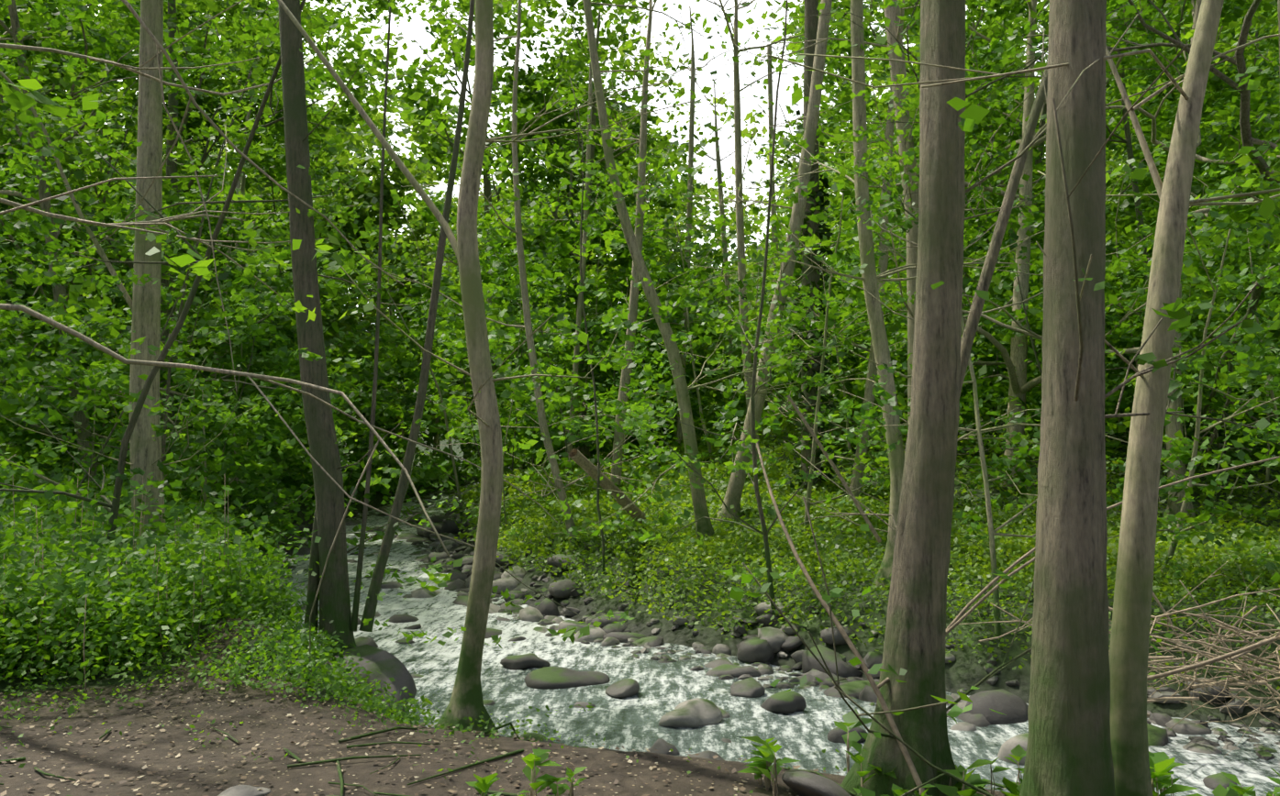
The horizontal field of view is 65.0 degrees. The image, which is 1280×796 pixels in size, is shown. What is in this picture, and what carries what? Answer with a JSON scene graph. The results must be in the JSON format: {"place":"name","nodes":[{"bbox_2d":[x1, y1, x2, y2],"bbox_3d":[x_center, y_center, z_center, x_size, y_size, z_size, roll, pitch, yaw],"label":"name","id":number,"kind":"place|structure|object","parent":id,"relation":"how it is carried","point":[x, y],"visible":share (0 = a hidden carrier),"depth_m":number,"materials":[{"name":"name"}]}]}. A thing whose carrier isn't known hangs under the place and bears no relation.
{"place":"outdoors","nodes":[
{"label":"outdoors","id":0,"kind":"place"},
{"bbox_2d":[66,0,1120,331],"label":"sky","id":1,"kind":"structure","parent":0,"point":[415,29],"materials":[{"name":"white"}]},
{"bbox_2d":[0,345,1279,795],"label":"terrain","id":2,"kind":"structure","parent":0,"point":[963,670],"depth_m":6.68,"materials":[{"name":"soil"}]},
{"bbox_2d":[0,305,111,441],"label":"sapling","id":3,"kind":"object","parent":2,"relation":"on","point":[34,390],"visible":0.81,"depth_m":11.75,"materials":[{"name":"green plant"}]},
{"bbox_2d":[0,0,133,310],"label":"tree","id":4,"kind":"object","parent":2,"relation":"on","point":[8,119],"visible":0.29,"depth_m":18.72,"materials":[{"name":"green plant"}]},
{"bbox_2d":[0,317,163,480],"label":"sapling","id":5,"kind":"object","parent":2,"relation":"on","point":[27,448],"visible":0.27,"depth_m":20.17,"materials":[{"name":"green plant"}]},
{"bbox_2d":[0,105,170,501],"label":"sapling","id":6,"kind":"object","parent":2,"relation":"on","point":[18,179],"visible":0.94,"depth_m":9.62,"materials":[{"name":"green plant"}]},
{"bbox_2d":[0,0,222,446],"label":"tree","id":7,"kind":"object","parent":2,"relation":"on","point":[125,73],"depth_m":29.19,"materials":[{"name":"green plant"}]},
{"bbox_2d":[0,379,226,500],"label":"sapling","id":8,"kind":"object","parent":2,"relation":"on","point":[16,420],"visible":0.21,"depth_m":16.54,"materials":[{"name":"green plant"}]},
{"bbox_2d":[0,0,231,459],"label":"tree","id":9,"kind":"object","parent":2,"relation":"on","point":[48,81],"visible":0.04,"depth_m":32.82,"materials":[{"name":"green plant"}]},
{"bbox_2d":[0,0,244,503],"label":"tree","id":10,"kind":"object","parent":2,"relation":"on","point":[60,204],"visible":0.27,"depth_m":16.60,"materials":[{"name":"green plant"}]},
{"bbox_2d":[0,204,278,504],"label":"sapling","id":11,"kind":"object","parent":2,"relation":"on","point":[171,325],"visible":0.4,"depth_m":14.96,"materials":[{"name":"green plant"}]},
{"bbox_2d":[0,0,279,535],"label":"tree","id":12,"kind":"object","parent":2,"relation":"on","point":[144,304],"visible":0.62,"depth_m":11.58,"materials":[{"name":"brown plant"}]},
{"bbox_2d":[0,43,311,647],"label":"tree","id":13,"kind":"object","parent":2,"relation":"on","point":[79,580],"visible":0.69,"depth_m":9.41,"materials":[{"name":"green plant"}]},
{"bbox_2d":[0,456,321,715],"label":"shrubs","id":14,"kind":"object","parent":2,"relation":"on","point":[194,509],"depth_m":9.59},
{"bbox_2d":[1,0,349,489],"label":"sapling","id":15,"kind":"object","parent":2,"relation":"on","point":[27,369],"visible":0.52,"depth_m":12.48,"materials":[{"name":"green plant"}]},
{"bbox_2d":[0,0,357,556],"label":"tree","id":16,"kind":"object","parent":2,"relation":"on","point":[77,15],"visible":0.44,"depth_m":18.88,"materials":[{"name":"green plant"}]},
{"bbox_2d":[0,510,363,684],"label":"shrubs","id":17,"kind":"object","parent":2,"relation":"on","point":[214,595],"visible":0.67,"depth_m":7.92,"materials":[{"name":"green plant"}]},
{"bbox_2d":[0,70,368,489],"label":"sapling","id":18,"kind":"object","parent":2,"relation":"on","point":[28,276],"visible":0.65,"depth_m":13.40,"materials":[{"name":"green plant"}]},
{"bbox_2d":[0,0,370,495],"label":"tree","id":19,"kind":"object","parent":2,"relation":"on","point":[201,322],"visible":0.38,"depth_m":20.57,"materials":[{"name":"green plant"}]},
{"bbox_2d":[18,289,373,484],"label":"sapling","id":20,"kind":"object","parent":2,"relation":"on","point":[286,356],"visible":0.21,"depth_m":19.09,"materials":[{"name":"green plant"}]},
{"bbox_2d":[1,0,407,473],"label":"tree","id":21,"kind":"object","parent":2,"relation":"on","point":[269,140],"visible":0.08,"depth_m":26.87,"materials":[{"name":"green plant"}]},
{"bbox_2d":[0,0,416,463],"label":"tree","id":22,"kind":"object","parent":2,"relation":"on","point":[215,9],"visible":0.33,"depth_m":22.84,"materials":[{"name":"green plant"}]},
{"bbox_2d":[28,356,429,589],"bbox_3d":[-6.955,1.494,17.485,6.412,4.256,4.015,1,-4,-20],"label":"sapling","id":23,"kind":"object","parent":2,"relation":"on","point":[257,439],"visible":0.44,"depth_m":17.98,"materials":[{"name":"green plant"}]},
{"bbox_2d":[22,456,479,561],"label":"herbs","id":24,"kind":"object","parent":2,"relation":"on","point":[287,483],"visible":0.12,"depth_m":37.98,"materials":[{"name":"green plant"}]},
{"bbox_2d":[0,0,511,539],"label":"sapling","id":25,"kind":"object","parent":2,"relation":"on","point":[72,66],"visible":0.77,"depth_m":9.75,"materials":[{"name":"green plant"}]},
{"bbox_2d":[133,189,378,507],"bbox_3d":[-8.780,-0.553,21.658,6.149,7.623,5.286,-2,-4,27],"label":"sapling","id":26,"kind":"object","parent":2,"relation":"on","point":[245,344],"visible":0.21,"depth_m":21.57,"materials":[{"name":"green plant"}]},
{"bbox_2d":[108,0,408,476],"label":"tree","id":27,"kind":"object","parent":2,"relation":"on","point":[247,183],"visible":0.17,"depth_m":32.14,"materials":[{"name":"green plant"}]},
{"bbox_2d":[181,601,439,727],"bbox_3d":[-2.095,2.268,7.915,2.574,1.218,2.417,0,-4,2],"label":"herb mound","id":28,"kind":"object","parent":2,"relation":"on","point":[317,673],"visible":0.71,"depth_m":7.43,"materials":[{"name":"green plant"}]},
{"bbox_2d":[184,12,444,487],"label":"tree","id":29,"kind":"object","parent":2,"relation":"on","point":[332,347],"visible":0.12,"depth_m":40.36,"materials":[{"name":"green plant"}]},
{"bbox_2d":[231,127,419,474],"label":"tree","id":30,"kind":"object","parent":2,"relation":"on","point":[347,228],"visible":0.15,"depth_m":46.24,"materials":[{"name":"green plant"}]},
{"bbox_2d":[259,271,413,478],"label":"sapling","id":31,"kind":"object","parent":2,"relation":"on","point":[349,425],"visible":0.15,"depth_m":34.86,"materials":[{"name":"green plant"}]},
{"bbox_2d":[288,354,458,497],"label":"sapling","id":32,"kind":"object","parent":2,"relation":"on","point":[401,442],"visible":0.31,"depth_m":37.36,"materials":[{"name":"green plant"}]},
{"bbox_2d":[278,0,506,663],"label":"tree cluster","id":33,"kind":"object","parent":2,"relation":"on","point":[334,590],"visible":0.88,"depth_m":9.18,"materials":[{"name":"brown plant"}]},
{"bbox_2d":[0,0,800,717],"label":"tree","id":34,"kind":"object","parent":2,"relation":"on","point":[264,262],"visible":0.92,"depth_m":9.13,"materials":[{"name":"green plant"}]},
{"bbox_2d":[309,70,502,459],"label":"tree","id":35,"kind":"object","parent":2,"relation":"on","point":[397,177],"visible":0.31,"depth_m":49.06,"materials":[{"name":"green plant"}]},
{"bbox_2d":[0,601,884,795],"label":"grass tufts","id":36,"kind":"object","parent":2,"relation":"on","point":[144,673],"visible":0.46,"depth_m":7.02,"materials":[{"name":"green plant"}]},
{"bbox_2d":[320,227,568,542],"bbox_3d":[-5.302,0.423,25.968,5.983,9.263,4.828,-2,-4,30],"label":"sapling","id":37,"kind":"object","parent":2,"relation":"on","point":[399,351],"visible":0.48,"depth_m":25.82,"materials":[{"name":"green plant"}]},
{"bbox_2d":[337,189,564,462],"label":"sapling","id":38,"kind":"object","parent":2,"relation":"on","point":[412,374],"visible":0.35,"depth_m":29.03,"materials":[{"name":"green plant"}]},
{"bbox_2d":[372,301,579,519],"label":"sapling","id":39,"kind":"object","parent":2,"relation":"on","point":[453,406],"visible":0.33,"depth_m":31.96,"materials":[{"name":"green plant"}]},
{"bbox_2d":[348,0,631,382],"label":"tree","id":40,"kind":"object","parent":2,"relation":"on","point":[440,71],"visible":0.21,"depth_m":35.87,"materials":[{"name":"green plant"}]},
{"bbox_2d":[276,0,716,735],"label":"slender tree","id":41,"kind":"object","parent":2,"relation":"on","point":[467,697],"visible":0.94,"depth_m":6.80,"materials":[{"name":"brown plant"}]},
{"bbox_2d":[390,187,605,529],"bbox_3d":[-2.934,-0.818,20.124,4.482,7.535,5.112,0,-4,2],"label":"sapling","id":42,"kind":"object","parent":2,"relation":"on","point":[517,384],"visible":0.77,"depth_m":20.17,"materials":[{"name":"green plant"}]},
{"bbox_2d":[0,660,1007,795],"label":"ground litter","id":43,"kind":"object","parent":2,"relation":"on","point":[342,784],"visible":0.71,"depth_m":5.69,"materials":[{"name":"brown plant"}]},
{"bbox_2d":[443,215,593,476],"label":"sapling","id":44,"kind":"object","parent":2,"relation":"on","point":[536,253],"visible":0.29,"depth_m":31.22,"materials":[{"name":"green plant"}]},
{"bbox_2d":[321,0,732,552],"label":"tree","id":45,"kind":"object","parent":2,"relation":"on","point":[538,393],"visible":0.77,"depth_m":18.01,"materials":[{"name":"green plant"}]},
{"bbox_2d":[368,38,735,467],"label":"tree","id":46,"kind":"object","parent":2,"relation":"on","point":[595,239],"visible":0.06,"depth_m":42.19,"materials":[{"name":"green plant"}]},
{"bbox_2d":[442,264,686,490],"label":"sapling","id":47,"kind":"object","parent":2,"relation":"on","point":[501,292],"visible":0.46,"depth_m":24.22,"materials":[{"name":"green plant"}]},
{"bbox_2d":[485,61,690,478],"bbox_3d":[-1.558,-3.566,29.223,6.194,14.052,6.946,0,-4,2],"label":"tree","id":48,"kind":"object","parent":2,"relation":"on","point":[534,233],"visible":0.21,"depth_m":28.31,"materials":[{"name":"green plant"}]},
{"bbox_2d":[470,0,722,456],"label":"tree","id":49,"kind":"object","parent":2,"relation":"on","point":[526,96],"visible":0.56,"depth_m":33.13,"materials":[{"name":"green plant"}]},
{"bbox_2d":[448,104,744,432],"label":"tree","id":50,"kind":"object","parent":2,"relation":"on","point":[654,133],"visible":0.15,"depth_m":41.74,"materials":[{"name":"green plant"}]},
{"bbox_2d":[521,185,684,470],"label":"sapling","id":51,"kind":"object","parent":2,"relation":"on","point":[562,246],"visible":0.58,"depth_m":29.05,"materials":[{"name":"green plant"}]},
{"bbox_2d":[408,66,805,574],"bbox_3d":[-0.248,-1.252,15.208,5.592,8.213,5.512,-2,-4,29],"label":"sapling","id":52,"kind":"object","parent":2,"relation":"on","point":[618,323],"visible":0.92,"depth_m":15.35,"materials":[{"name":"green plant"}]},
{"bbox_2d":[458,33,765,457],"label":"tree","id":53,"kind":"object","parent":2,"relation":"on","point":[615,263],"visible":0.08,"depth_m":47.55,"materials":[{"name":"green plant"}]},
{"bbox_2d":[569,157,740,467],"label":"sapling","id":54,"kind":"object","parent":2,"relation":"on","point":[651,250],"visible":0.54,"depth_m":24.75,"materials":[{"name":"green plant"}]},
{"bbox_2d":[578,206,745,460],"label":"sapling","id":55,"kind":"object","parent":2,"relation":"on","point":[701,254],"visible":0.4,"depth_m":26.39,"materials":[{"name":"green plant"}]},
{"bbox_2d":[556,6,770,467],"bbox_3d":[0.798,-4.559,30.817,6.818,15.630,6.505,0,-4,2],"label":"tree","id":56,"kind":"object","parent":2,"relation":"on","point":[689,207],"visible":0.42,"depth_m":30.26,"materials":[{"name":"green plant"}]},
{"bbox_2d":[534,0,804,487],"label":"tree","id":57,"kind":"object","parent":2,"relation":"on","point":[640,207],"visible":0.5,"depth_m":23.27,"materials":[{"name":"green plant"}]},
{"bbox_2d":[553,0,867,426],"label":"tree","id":58,"kind":"object","parent":2,"relation":"on","point":[740,25],"visible":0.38,"depth_m":36.25,"materials":[{"name":"green plant"}]},
{"bbox_2d":[523,0,907,544],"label":"leaning tree","id":59,"kind":"object","parent":2,"relation":"on","point":[682,389],"visible":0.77,"depth_m":16.99,"materials":[{"name":"green plant"}]},
{"bbox_2d":[217,489,1239,795],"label":"boulders","id":60,"kind":"object","parent":2,"relation":"on","point":[768,642],"visible":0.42,"depth_m":10.92,"materials":[{"name":"stone"}]},
{"bbox_2d":[544,0,920,627],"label":"sapling","id":61,"kind":"object","parent":2,"relation":"on","point":[753,464],"visible":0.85,"depth_m":11.81,"materials":[{"name":"green plant"}]},
{"bbox_2d":[251,489,1279,760],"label":"cobbles","id":62,"kind":"object","parent":2,"relation":"on","point":[989,667],"visible":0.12,"depth_m":12.36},
{"bbox_2d":[645,0,897,525],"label":"tree","id":63,"kind":"object","parent":2,"relation":"on","point":[737,480],"visible":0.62,"depth_m":18.88,"materials":[{"name":"green plant"}]},
{"bbox_2d":[688,0,879,467],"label":"tree","id":64,"kind":"object","parent":2,"relation":"on","point":[740,243],"visible":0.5,"depth_m":24.12,"materials":[{"name":"green plant"}]},
{"bbox_2d":[737,0,869,493],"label":"ivy tree","id":65,"kind":"object","parent":2,"relation":"on","point":[811,24],"visible":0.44,"depth_m":20.86,"materials":[{"name":"green plant"}]},
{"bbox_2d":[734,258,907,438],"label":"sapling","id":66,"kind":"object","parent":2,"relation":"on","point":[861,394],"visible":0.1,"depth_m":25.60,"materials":[{"name":"green plant"}]},
{"bbox_2d":[651,133,992,538],"bbox_3d":[2.951,-0.911,16.770,5.569,6.698,4.847,0,-4,2],"label":"sapling","id":67,"kind":"object","parent":2,"relation":"on","point":[826,323],"visible":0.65,"depth_m":16.86,"materials":[{"name":"green plant"}]},
{"bbox_2d":[736,73,907,458],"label":"tree","id":68,"kind":"object","parent":2,"relation":"on","point":[785,220],"visible":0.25,"depth_m":23.99,"materials":[{"name":"green plant"}]},
{"bbox_2d":[667,0,1000,432],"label":"tree","id":69,"kind":"object","parent":2,"relation":"on","point":[836,50],"visible":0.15,"depth_m":34.33,"materials":[{"name":"green plant"}]},
{"bbox_2d":[681,0,1037,523],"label":"tree","id":70,"kind":"object","parent":2,"relation":"on","point":[869,396],"visible":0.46,"depth_m":19.73,"materials":[{"name":"green plant"}]},
{"bbox_2d":[440,402,1279,696],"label":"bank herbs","id":71,"kind":"object","parent":2,"relation":"on","point":[528,485],"visible":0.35,"depth_m":17.55,"materials":[{"name":"green plant"}]},
{"bbox_2d":[457,457,1279,690],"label":"bank herbs","id":72,"kind":"object","parent":2,"relation":"on","point":[815,560],"visible":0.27,"depth_m":15.05,"materials":[{"name":"green plant"}]},
{"bbox_2d":[466,709,1279,795],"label":"plants","id":73,"kind":"object","parent":2,"relation":"on","point":[1162,765],"visible":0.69,"depth_m":4.89,"materials":[{"name":"green plant"}]},
{"bbox_2d":[746,0,1046,589],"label":"tree","id":74,"kind":"object","parent":2,"relation":"on","point":[870,279],"visible":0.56,"depth_m":12.86,"materials":[{"name":"green plant"}]},
{"bbox_2d":[568,394,1279,795],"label":"dead branches","id":75,"kind":"object","parent":2,"relation":"on","point":[589,468],"visible":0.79,"depth_m":8.36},
{"bbox_2d":[747,0,1146,474],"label":"tree","id":76,"kind":"object","parent":2,"relation":"on","point":[998,289],"visible":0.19,"depth_m":23.59,"materials":[{"name":"green plant"}]},
{"bbox_2d":[706,0,1224,505],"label":"tree","id":77,"kind":"object","parent":2,"relation":"on","point":[896,31],"visible":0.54,"depth_m":14.83,"materials":[{"name":"green plant"}]},
{"bbox_2d":[745,0,1224,368],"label":"tree","id":78,"kind":"object","parent":2,"relation":"on","point":[1011,228],"visible":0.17,"depth_m":27.50,"materials":[{"name":"green plant"}]},
{"bbox_2d":[728,0,1279,795],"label":"tree","id":79,"kind":"object","parent":2,"relation":"on","point":[1068,741],"visible":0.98,"depth_m":4.05,"materials":[{"name":"brown plant"}]},
{"bbox_2d":[792,0,1230,573],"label":"tree","id":80,"kind":"object","parent":2,"relation":"on","point":[991,99],"visible":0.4,"depth_m":13.61,"materials":[{"name":"green plant"}]},
{"bbox_2d":[776,0,1247,487],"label":"tree","id":81,"kind":"object","parent":2,"relation":"on","point":[1017,365],"visible":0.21,"depth_m":20.95,"materials":[{"name":"green plant"}]},
{"bbox_2d":[769,0,1260,795],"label":"double tree","id":82,"kind":"object","parent":2,"relation":"on","point":[915,639],"visible":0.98,"depth_m":5.16,"materials":[{"name":"brown plant"}]},
{"bbox_2d":[901,275,1145,451],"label":"sapling","id":83,"kind":"object","parent":2,"relation":"on","point":[964,406],"visible":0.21,"depth_m":23.08,"materials":[{"name":"green plant"}]},
{"bbox_2d":[768,0,1279,795],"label":"fork tree","id":84,"kind":"object","parent":2,"relation":"on","point":[1129,639],"visible":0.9,"depth_m":4.37,"materials":[{"name":"brown plant"}]},
{"bbox_2d":[881,0,1166,449],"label":"tree","id":85,"kind":"object","parent":2,"relation":"on","point":[993,27],"visible":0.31,"depth_m":24.47,"materials":[{"name":"green plant"}]},
{"bbox_2d":[904,255,1147,487],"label":"sapling","id":86,"kind":"object","parent":2,"relation":"on","point":[1002,463],"visible":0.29,"depth_m":19.52,"materials":[{"name":"green plant"}]},
{"bbox_2d":[789,0,1279,520],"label":"tree","id":87,"kind":"object","parent":2,"relation":"on","point":[1174,426],"visible":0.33,"depth_m":17.17,"materials":[{"name":"green plant"}]},
{"bbox_2d":[801,15,1279,636],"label":"sapling","id":88,"kind":"object","parent":2,"relation":"on","point":[865,414],"visible":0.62,"depth_m":12.05,"materials":[{"name":"green plant"}]},
{"bbox_2d":[867,0,1238,382],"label":"tree","id":89,"kind":"object","parent":2,"relation":"on","point":[1036,174],"visible":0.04,"depth_m":30.51,"materials":[{"name":"green plant"}]},
{"bbox_2d":[904,0,1279,550],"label":"tree","id":90,"kind":"object","parent":2,"relation":"on","point":[1248,139],"visible":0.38,"depth_m":16.29,"materials":[{"name":"green plant"}]},
{"bbox_2d":[990,103,1218,422],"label":"sapling","id":91,"kind":"object","parent":2,"relation":"on","point":[1111,124],"visible":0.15,"depth_m":25.37,"materials":[{"name":"green plant"}]},
{"bbox_2d":[1027,269,1219,478],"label":"sapling","id":92,"kind":"object","parent":2,"relation":"on","point":[1115,374],"visible":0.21,"depth_m":19.68,"materials":[{"name":"green plant"}]},
{"bbox_2d":[988,0,1279,287],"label":"tree","id":93,"kind":"object","parent":2,"relation":"on","point":[1123,204],"visible":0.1,"depth_m":30.92,"materials":[{"name":"green plant"}]},
{"bbox_2d":[1001,0,1279,467],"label":"tree","id":94,"kind":"object","parent":2,"relation":"on","point":[1216,82],"visible":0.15,"depth_m":23.25,"materials":[{"name":"green plant"}]},
{"bbox_2d":[1004,183,1279,574],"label":"sapling","id":95,"kind":"object","parent":2,"relation":"on","point":[1186,499],"visible":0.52,"depth_m":12.39,"materials":[{"name":"green plant"}]},
{"bbox_2d":[1039,211,1279,494],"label":"sapling","id":96,"kind":"object","parent":2,"relation":"on","point":[1218,401],"visible":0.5,"depth_m":16.23,"materials":[{"name":"green plant"}]},
{"bbox_2d":[1104,184,1279,472],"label":"sapling","id":97,"kind":"object","parent":2,"relation":"on","point":[1189,397],"visible":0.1,"depth_m":18.57,"materials":[{"name":"green plant"}]},
{"bbox_2d":[1106,188,1279,582],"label":"sapling","id":98,"kind":"object","parent":2,"relation":"on","point":[1203,239],"visible":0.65,"depth_m":12.50,"materials":[{"name":"green plant"}]},
{"bbox_2d":[1113,56,1279,437],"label":"sapling","id":99,"kind":"object","parent":2,"relation":"on","point":[1228,97],"visible":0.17,"depth_m":22.54,"materials":[{"name":"green plant"}]},
{"bbox_2d":[1119,136,1279,387],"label":"sapling","id":100,"kind":"object","parent":2,"relation":"on","point":[1263,231],"visible":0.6,"depth_m":12.00,"materials":[{"name":"green plant"}]},
{"bbox_2d":[1140,220,1279,493],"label":"sapling","id":101,"kind":"object","parent":2,"relation":"on","point":[1241,294],"visible":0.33,"depth_m":18.26,"materials":[{"name":"green plant"}]},
{"bbox_2d":[1163,248,1279,587],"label":"sapling","id":102,"kind":"object","parent":2,"relation":"on","point":[1241,352],"visible":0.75,"depth_m":10.56,"materials":[{"name":"green plant"}]},
{"bbox_2d":[270,482,1279,795],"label":"stream","id":103,"kind":"structure","parent":0,"point":[632,725],"depth_m":10.15,"materials":[{"name":"liquid"}]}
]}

